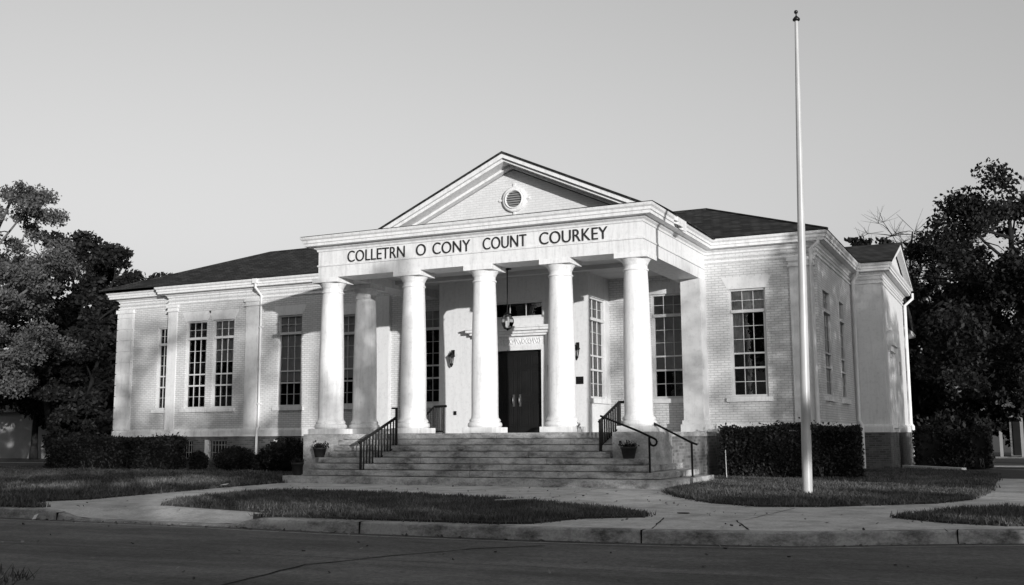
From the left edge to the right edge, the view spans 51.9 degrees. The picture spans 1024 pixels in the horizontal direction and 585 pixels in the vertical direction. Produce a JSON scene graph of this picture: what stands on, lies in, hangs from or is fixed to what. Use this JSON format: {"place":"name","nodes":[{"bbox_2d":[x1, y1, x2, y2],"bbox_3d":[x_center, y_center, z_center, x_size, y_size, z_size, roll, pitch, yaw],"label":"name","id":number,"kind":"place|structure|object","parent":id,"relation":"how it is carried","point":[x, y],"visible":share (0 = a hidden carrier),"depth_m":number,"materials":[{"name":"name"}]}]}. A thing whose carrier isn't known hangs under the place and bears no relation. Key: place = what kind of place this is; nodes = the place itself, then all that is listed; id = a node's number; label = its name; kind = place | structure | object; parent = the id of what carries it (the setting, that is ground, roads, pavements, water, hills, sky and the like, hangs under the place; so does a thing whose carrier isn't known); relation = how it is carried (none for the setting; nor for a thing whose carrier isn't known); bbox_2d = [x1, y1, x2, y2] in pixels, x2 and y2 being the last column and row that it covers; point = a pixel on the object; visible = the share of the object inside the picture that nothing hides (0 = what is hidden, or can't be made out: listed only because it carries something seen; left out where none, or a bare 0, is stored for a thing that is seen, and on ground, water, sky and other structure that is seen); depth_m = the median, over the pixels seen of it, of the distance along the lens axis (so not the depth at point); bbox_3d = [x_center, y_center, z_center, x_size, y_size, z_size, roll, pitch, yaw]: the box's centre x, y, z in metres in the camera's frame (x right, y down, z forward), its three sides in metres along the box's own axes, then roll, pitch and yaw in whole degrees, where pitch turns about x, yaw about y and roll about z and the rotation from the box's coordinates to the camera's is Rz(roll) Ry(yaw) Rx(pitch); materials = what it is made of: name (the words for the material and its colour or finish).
{"place":"outdoors","nodes":[
{"label":"outdoors","id":0,"kind":"place"},
{"bbox_2d":[0,518,1023,584],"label":"road","id":1,"kind":"structure","parent":0,"point":[70,561],"depth_m":11.85,"materials":[{"name":"grey asphalt"}]},
{"bbox_2d":[19,543,933,584],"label":"road crack","id":2,"kind":"object","parent":1,"relation":"on","point":[418,561],"visible":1,"depth_m":11.57,"materials":[{"name":"black asphalt"}]},
{"bbox_2d":[0,481,1011,583],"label":"fallen leaves","id":3,"kind":"object","parent":1,"relation":"on","point":[406,534],"visible":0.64,"depth_m":15.33,"materials":[{"name":"grey plant"}]},
{"bbox_2d":[0,507,1023,545],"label":"kerb","id":4,"kind":"structure","parent":1,"relation":"on","point":[826,538],"depth_m":13.83,"materials":[{"name":"concrete"}]},
{"bbox_2d":[4,519,1023,547],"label":"gutter lip","id":5,"kind":"object","parent":1,"relation":"on","point":[537,542],"visible":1,"depth_m":13.80,"materials":[{"name":"grey concrete"}]},
{"bbox_2d":[0,436,1023,530],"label":"ground","id":6,"kind":"structure","parent":0,"point":[1012,472],"depth_m":44.27,"materials":[{"name":"soil"}]},
{"bbox_2d":[0,330,66,459],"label":"broadleaf tree","id":7,"kind":"object","parent":6,"relation":"on","point":[34,407],"visible":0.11,"depth_m":63.20,"materials":[{"name":"black plant"}]},
{"bbox_2d":[0,405,113,458],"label":"house","id":8,"kind":"structure","parent":6,"relation":"on","point":[15,433],"depth_m":67.70,"materials":[{"name":"paint"}]},
{"bbox_2d":[0,229,132,435],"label":"broadleaf tree","id":9,"kind":"object","parent":6,"relation":"on","point":[47,372],"visible":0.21,"depth_m":59.21,"materials":[{"name":"grey plant"}]},
{"bbox_2d":[46,241,160,435],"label":"broadleaf tree","id":10,"kind":"object","parent":6,"relation":"on","point":[107,257],"visible":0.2,"depth_m":53.80,"materials":[{"name":"black plant"}]},
{"bbox_2d":[103,269,172,424],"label":"broadleaf tree","id":11,"kind":"object","parent":6,"relation":"on","point":[140,275],"visible":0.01,"depth_m":65.78,"materials":[{"name":"black plant"}]},
{"bbox_2d":[0,463,281,508],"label":"turf","id":12,"kind":"structure","parent":6,"relation":"on","point":[14,464],"depth_m":25.06,"materials":[{"name":"plant"}]},
{"bbox_2d":[0,180,95,398],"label":"broadleaf tree","id":13,"kind":"object","parent":12,"relation":"on","point":[16,374],"visible":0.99,"depth_m":43.20,"materials":[{"name":"grey plant"}]},
{"bbox_2d":[27,306,117,447],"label":"broadleaf tree","id":14,"kind":"object","parent":12,"relation":"on","point":[79,405],"visible":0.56,"depth_m":45.94,"materials":[{"name":"black plant"}]},
{"bbox_2d":[43,432,188,469],"bbox_3d":[-15.195,6.073,40.162,6.470,1.499,1.271,-4,-9,25],"label":"clipped hedge","id":15,"kind":"object","parent":12,"relation":"on","point":[164,451],"visible":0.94,"depth_m":39.56,"materials":[{"name":"black"}]},
{"bbox_2d":[188,451,208,469],"bbox_3d":[-11.354,6.108,38.087,0.767,0.784,0.814,-4,-9,25],"label":"round bush","id":16,"kind":"object","parent":12,"relation":"on","point":[198,460],"visible":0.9,"depth_m":37.89,"materials":[{"name":"black plant"}]},
{"bbox_2d":[212,445,254,470],"bbox_3d":[-9.821,5.894,37.378,1.525,0.996,1.593,-4,-9,25],"label":"round bush","id":17,"kind":"object","parent":12,"relation":"on","point":[232,457],"visible":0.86,"depth_m":36.97,"materials":[{"name":"black plant"}]},
{"bbox_2d":[250,454,271,470],"bbox_3d":[-8.672,5.909,36.771,0.944,0.792,0.968,-4,-9,25],"label":"round bush","id":18,"kind":"object","parent":12,"relation":"on","point":[256,462],"visible":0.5,"depth_m":36.48,"materials":[{"name":"black plant"}]},
{"bbox_2d":[259,436,302,470],"bbox_3d":[-7.641,5.566,36.101,1.856,1.288,1.903,-4,-9,25],"label":"round bush","id":19,"kind":"object","parent":12,"relation":"on","point":[280,452],"visible":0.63,"depth_m":35.55,"materials":[{"name":"black plant"}]},
{"bbox_2d":[165,493,648,526],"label":"turf","id":20,"kind":"structure","parent":6,"relation":"on","point":[398,519],"depth_m":15.73,"materials":[{"name":"plant"}]},
{"bbox_2d":[282,432,713,488],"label":"stone steps","id":21,"kind":"structure","parent":6,"relation":"on","point":[568,459],"depth_m":26.57,"materials":[{"name":"grey stone"}]},
{"bbox_2d":[290,452,305,474],"bbox_3d":[-5.804,4.653,28.653,0.524,0.620,0.453,-4,-9,25],"label":"flower pot","id":22,"kind":"object","parent":21,"relation":"on","point":[297,464],"visible":1,"depth_m":28.53,"materials":[{"name":"ceramic"}]},
{"bbox_2d":[311,440,328,456],"bbox_3d":[-5.237,4.290,28.979,0.639,0.481,0.446,-4,-9,25],"label":"flower pot","id":23,"kind":"object","parent":21,"relation":"on","point":[319,450],"visible":0.99,"depth_m":28.86,"materials":[{"name":"ceramic"}]},
{"bbox_2d":[358,407,397,469],"bbox_3d":[-3.605,3.981,28.188,1.117,1.810,0.160,4,-9,-27],"label":"stair railing","id":24,"kind":"object","parent":21,"relation":"on","point":[395,418],"visible":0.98,"depth_m":28.14,"materials":[{"name":"black metal"}]},
{"bbox_2d":[598,401,623,451],"bbox_3d":[2.435,3.288,25.992,0.868,1.247,0.162,5,-10,-36],"label":"stair railing","id":25,"kind":"object","parent":21,"relation":"on","point":[613,412],"visible":0.96,"depth_m":25.95,"materials":[{"name":"black metal"}]},
{"bbox_2d":[618,438,638,458],"bbox_3d":[2.797,3.726,25.169,0.492,0.474,0.686,2,-8,-20],"label":"flower pot","id":26,"kind":"object","parent":21,"relation":"on","point":[628,450],"visible":1,"depth_m":25.03,"materials":[{"name":"plastic"}]},
{"bbox_2d":[600,415,657,472],"bbox_3d":[2.753,3.652,25.032,0.139,1.505,1.735,7,-11,-43],"label":"side handrail","id":27,"kind":"object","parent":21,"relation":"on","point":[645,434],"visible":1,"depth_m":24.54,"materials":[{"name":"black metal"}]},
{"bbox_2d":[654,422,697,476],"bbox_3d":[3.963,3.837,25.867,1.195,1.358,0.098,-2,-8,13],"label":"side handrail","id":28,"kind":"object","parent":21,"relation":"on","point":[681,437],"visible":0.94,"depth_m":25.78,"materials":[{"name":"black metal"}]},
{"bbox_2d":[99,151,916,474],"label":"courthouse","id":29,"kind":"structure","parent":6,"relation":"on","point":[683,323],"depth_m":31.64,"materials":[{"name":"brick"}]},
{"bbox_2d":[151,328,167,412],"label":"window","id":30,"kind":"structure","parent":29,"relation":"in","point":[162,348],"depth_m":41.12,"materials":[{"name":"paint"}]},
{"bbox_2d":[182,440,192,458],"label":"basement window","id":31,"kind":"structure","parent":29,"relation":"in","point":[190,442],"depth_m":39.95,"materials":[{"name":"paint"}]},
{"bbox_2d":[179,321,206,412],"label":"window","id":32,"kind":"structure","parent":29,"relation":"in","point":[196,331],"depth_m":40.24,"materials":[{"name":"glass"}]},
{"bbox_2d":[204,440,226,458],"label":"basement window","id":33,"kind":"structure","parent":29,"relation":"in","point":[211,446],"depth_m":39.08,"materials":[{"name":"paint"}]},
{"bbox_2d":[206,319,234,411],"bbox_3d":[-10.649,2.697,39.447,1.280,3.540,0.770,-4,-9,25],"label":"window","id":34,"kind":"structure","parent":29,"relation":"in","point":[223,343],"depth_m":39.52,"materials":[{"name":"glass"}]},
{"bbox_2d":[272,314,302,410],"bbox_3d":[-7.884,2.502,38.140,1.330,3.540,0.770,-4,-9,25],"label":"window","id":35,"kind":"structure","parent":29,"relation":"in","point":[290,326],"depth_m":38.12,"materials":[{"name":"glass"}]},
{"bbox_2d":[344,314,354,409],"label":"window","id":36,"kind":"structure","parent":29,"relation":"in","point":[349,320],"depth_m":37.08,"materials":[{"name":"glass"}]},
{"bbox_2d":[425,309,438,407],"bbox_3d":[-2.451,2.179,35.565,1.310,3.420,0.770,-4,-9,25],"label":"window","id":37,"kind":"structure","parent":29,"relation":"in","point":[432,315],"depth_m":35.87,"materials":[{"name":"glass"}]},
{"bbox_2d":[426,405,446,432],"bbox_3d":[-2.294,3.637,30.192,0.951,0.805,0.071,-4,-9,25],"label":"stair railing","id":38,"kind":"object","parent":29,"relation":"on","point":[442,407],"visible":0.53,"depth_m":30.11,"materials":[{"name":"black metal"}]},
{"bbox_2d":[448,350,454,366],"bbox_3d":[-1.882,2.056,32.859,0.230,0.541,0.249,-4,-9,25],"label":"wall lantern","id":39,"kind":"object","parent":29,"relation":"attached to","point":[452,354],"depth_m":32.80,"materials":[{"name":"black metal"}]},
{"bbox_2d":[501,268,513,330],"bbox_3d":[-0.135,0.209,30.500,0.362,1.815,0.362,7,-10,-42],"label":"pendant lantern","id":40,"kind":"object","parent":29,"relation":"hanging from","point":[507,324],"visible":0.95,"depth_m":30.36,"materials":[{"name":"black metal"}]},
{"bbox_2d":[498,352,517,432],"bbox_3d":[-0.248,3.044,32.184,0.859,2.450,0.153,-4,-9,25],"label":"door","id":41,"kind":"structure","parent":29,"relation":"in","point":[507,361],"depth_m":32.16,"materials":[{"name":"paint"}]},
{"bbox_2d":[496,300,542,318],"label":"window","id":42,"kind":"structure","parent":29,"relation":"in","point":[520,309],"depth_m":32.73,"materials":[{"name":"glass"}]},
{"bbox_2d":[517,351,541,431],"bbox_3d":[0.538,2.989,31.813,0.859,2.450,0.153,-4,-9,25],"label":"door","id":43,"kind":"structure","parent":29,"relation":"in","point":[529,398],"depth_m":31.85,"materials":[{"name":"paint"}]},
{"bbox_2d":[575,342,579,359],"bbox_3d":[1.907,1.730,31.076,0.230,0.541,0.249,-4,-9,25],"label":"wall lantern","id":44,"kind":"object","parent":29,"relation":"attached to","point":[577,348],"depth_m":31.02,"materials":[{"name":"black metal"}]},
{"bbox_2d":[576,376,583,383],"bbox_3d":[1.922,2.592,31.074,0.400,0.220,0.033,-4,-9,25],"label":"wall plaque","id":45,"kind":"object","parent":29,"relation":"attached to","point":[580,380],"depth_m":31.02,"materials":[{"name":"black metal"}]},
{"bbox_2d":[588,297,610,403],"bbox_3d":[2.341,1.722,31.890,0.770,3.280,1.600,-4,-9,25],"label":"window","id":46,"kind":"structure","parent":29,"relation":"in","point":[595,334],"depth_m":32.15,"materials":[{"name":"paint"}]},
{"bbox_2d":[651,293,682,403],"bbox_3d":[4.857,1.665,32.111,1.310,3.420,0.770,-4,-9,25],"label":"window","id":47,"kind":"structure","parent":29,"relation":"in","point":[665,308],"depth_m":32.11,"materials":[{"name":"glass"}]},
{"bbox_2d":[727,288,773,401],"bbox_3d":[7.041,1.511,31.079,1.350,3.420,0.770,-4,-9,25],"label":"window","id":48,"kind":"structure","parent":29,"relation":"in","point":[747,307],"depth_m":31.19,"materials":[{"name":"glass"}]},
{"bbox_2d":[822,288,837,401],"bbox_3d":[9.369,1.566,31.219,0.175,3.320,1.560,-4,-9,25],"label":"window","id":49,"kind":"structure","parent":29,"relation":"in","point":[830,397],"depth_m":31.61,"materials":[{"name":"glass"}]},
{"bbox_2d":[838,299,850,404],"bbox_3d":[10.662,1.922,33.902,0.175,3.320,1.360,-4,-9,25],"label":"window","id":50,"kind":"structure","parent":29,"relation":"in","point":[845,400],"depth_m":34.23,"materials":[{"name":"glass"}]},
{"bbox_2d":[667,475,999,506],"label":"turf","id":51,"kind":"structure","parent":6,"relation":"on","point":[817,505],"depth_m":18.17,"materials":[{"name":"plant"}]},
{"bbox_2d":[717,417,864,478],"bbox_3d":[7.636,4.278,28.908,3.857,1.710,1.406,-4,-9,25],"label":"clipped hedge","id":52,"kind":"object","parent":51,"relation":"on","point":[763,451],"visible":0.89,"depth_m":28.51,"materials":[{"name":"black"}]},
{"bbox_2d":[793,10,812,492],"bbox_3d":[5.938,-0.933,21.633,0.371,10.162,0.204,-4,-9,25],"label":"flagpole","id":53,"kind":"object","parent":51,"relation":"on","point":[806,449],"visible":0.93,"depth_m":21.41,"materials":[{"name":"metal"}]},
{"bbox_2d":[844,235,873,245],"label":"evergreen tree","id":54,"kind":"object","parent":6,"relation":"on","point":[856,241],"visible":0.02,"depth_m":57.00,"materials":[{"name":"grey plant"}]},
{"bbox_2d":[875,236,931,425],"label":"evergreen tree","id":55,"kind":"object","parent":6,"relation":"on","point":[919,419],"visible":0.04,"depth_m":53.60,"materials":[{"name":"black plant"}]},
{"bbox_2d":[856,206,994,425],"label":"bare tree","id":56,"kind":"object","parent":6,"relation":"on","point":[899,233],"visible":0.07,"depth_m":59.20,"materials":[{"name":"grey plant"}]},
{"bbox_2d":[902,465,965,469],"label":"kerb wall","id":57,"kind":"structure","parent":6,"relation":"on","point":[925,467],"depth_m":34.56,"materials":[{"name":"white paint"}]},
{"bbox_2d":[908,266,965,417],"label":"broadleaf tree","id":58,"kind":"object","parent":6,"relation":"on","point":[924,290],"visible":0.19,"depth_m":52.70,"materials":[{"name":"black plant"}]},
{"bbox_2d":[911,421,994,469],"bbox_3d":[15.662,5.416,37.432,2.680,1.689,2.296,-4,-9,25],"label":"clipped hedge","id":59,"kind":"object","parent":6,"relation":"on","point":[966,448],"visible":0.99,"depth_m":36.63,"materials":[{"name":"black"}]},
{"bbox_2d":[906,284,1009,437],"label":"broadleaf tree","id":60,"kind":"object","parent":6,"relation":"on","point":[980,406],"visible":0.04,"depth_m":55.87,"materials":[{"name":"black plant"}]},
{"bbox_2d":[894,507,1023,525],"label":"turf","id":61,"kind":"structure","parent":6,"relation":"on","point":[954,522],"depth_m":14.38,"materials":[{"name":"plant"}]},
{"bbox_2d":[902,157,1023,407],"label":"broadleaf tree","id":62,"kind":"object","parent":6,"relation":"on","point":[949,250],"visible":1,"depth_m":41.43,"materials":[{"name":"black plant"}]},
{"bbox_2d":[908,276,1023,437],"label":"broadleaf tree","id":63,"kind":"object","parent":6,"relation":"on","point":[928,398],"visible":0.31,"depth_m":46.93,"materials":[{"name":"black plant"}]},
{"bbox_2d":[973,253,1023,446],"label":"broadleaf tree","id":64,"kind":"object","parent":6,"relation":"on","point":[1007,435],"visible":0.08,"depth_m":58.47,"materials":[{"name":"black plant"}]},
{"bbox_2d":[995,387,1023,457],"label":"house","id":65,"kind":"structure","parent":6,"relation":"on","point":[1016,427],"depth_m":52.55,"materials":[{"name":"brick"}]},
{"bbox_2d":[1012,418,1023,454],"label":"door","id":66,"kind":"structure","parent":65,"relation":"in","point":[1016,424],"depth_m":52.59,"materials":[{"name":"paint"}]},
{"bbox_2d":[0,462,1023,466],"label":"cross path","id":67,"kind":"structure","parent":0,"point":[994,465],"depth_m":39.15,"materials":[{"name":"concrete"}]},
{"bbox_2d":[0,0,1023,435],"label":"sky","id":68,"kind":"structure","parent":0,"point":[186,135],"materials":[{"name":"grey"}]},
{"bbox_2d":[16,479,1023,530],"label":"forecourt paving","id":69,"kind":"structure","parent":0,"point":[148,507],"depth_m":17.78,"materials":[{"name":"concrete"}]},
{"bbox_2d":[197,486,835,528],"bbox_3d":[0.276,4.075,20.946,7.324,0.001,14.735,7,-10,-42],"label":"paving joint","id":70,"kind":"object","parent":69,"relation":"on","point":[719,515],"visible":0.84,"depth_m":15.94,"materials":[{"name":"black concrete"}]},
{"bbox_2d":[991,479,1023,501],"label":"side path","id":71,"kind":"structure","parent":0,"point":[1010,490],"depth_m":21.99,"materials":[{"name":"concrete"}]},
{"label":"verge","id":72,"kind":"structure","parent":0,"visible":0},
{"bbox_2d":[0,464,1023,584],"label":"grass","id":73,"kind":"structure","parent":72,"relation":"on","point":[925,485],"depth_m":20.64,"materials":[{"name":"plant"}]},
{"bbox_2d":[495,498,531,500],"bbox_3d":[0.030,3.694,18.802,0.674,0.044,0.042,0,-8,-5],"label":"fallen stick","id":74,"kind":"object","parent":73,"relation":"on","point":[513,499],"visible":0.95,"depth_m":18.79,"materials":[{"name":"grey wood"}]}
]}

